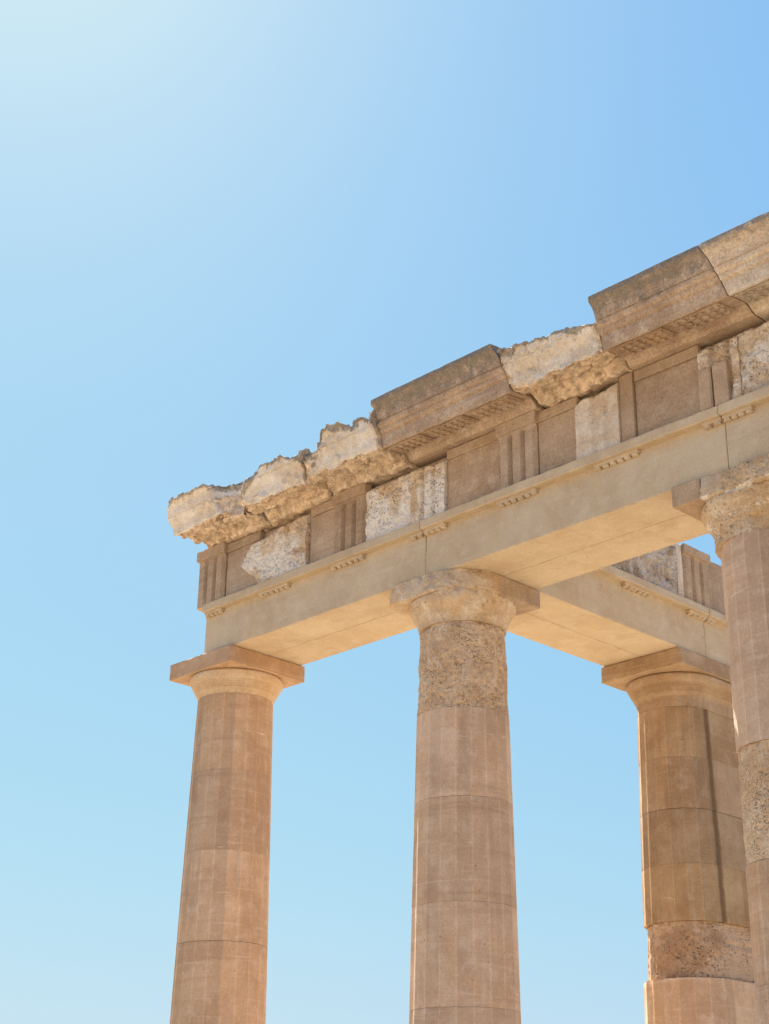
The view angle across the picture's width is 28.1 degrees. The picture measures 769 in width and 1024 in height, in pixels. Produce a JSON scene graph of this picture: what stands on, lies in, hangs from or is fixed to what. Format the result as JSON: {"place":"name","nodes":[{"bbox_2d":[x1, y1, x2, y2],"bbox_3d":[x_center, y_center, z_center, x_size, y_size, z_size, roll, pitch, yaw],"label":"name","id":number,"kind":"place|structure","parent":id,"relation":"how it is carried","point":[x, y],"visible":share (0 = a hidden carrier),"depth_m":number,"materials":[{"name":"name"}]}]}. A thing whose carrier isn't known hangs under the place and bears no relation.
{"place":"outdoors","nodes":[
{"label":"outdoors","id":0,"kind":"place"},
{"bbox_2d":[0,0,768,1023],"label":"sky","id":1,"kind":"structure","parent":0,"point":[230,229],"materials":[{"name":"blue"}]},
{"bbox_3d":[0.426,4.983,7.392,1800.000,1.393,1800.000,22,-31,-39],"label":"ground","id":2,"kind":"structure","parent":0,"visible":0},
{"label":"stylobate","id":3,"kind":"structure","parent":2,"relation":"on","visible":0},
{"bbox_2d":[169,644,304,1023],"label":"fluted column","id":4,"kind":"structure","parent":3,"relation":"on","point":[220,971],"depth_m":10.62,"materials":[{"name":"stone"}]},
{"bbox_2d":[389,568,539,1023],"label":"fluted column","id":5,"kind":"structure","parent":3,"relation":"on","point":[464,961],"depth_m":9.08,"materials":[{"name":"stone"}]},
{"bbox_2d":[167,212,768,665],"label":"front entablature","id":6,"kind":"structure","parent":5,"relation":"on","point":[557,456],"depth_m":9.35,"materials":[{"name":"stone"}]},
{"bbox_2d":[601,646,756,1023],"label":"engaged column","id":7,"kind":"structure","parent":3,"relation":"on","point":[696,921],"depth_m":10.60,"materials":[{"name":"stone"}]},
{"bbox_2d":[507,543,728,666],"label":"side entablature","id":8,"kind":"structure","parent":7,"relation":"on","point":[664,599],"depth_m":10.78,"materials":[{"name":"stone"}]},
{"bbox_2d":[671,453,768,1023],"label":"fluted column","id":9,"kind":"structure","parent":3,"relation":"on","point":[729,508],"depth_m":7.87,"materials":[{"name":"stone"}]}
]}

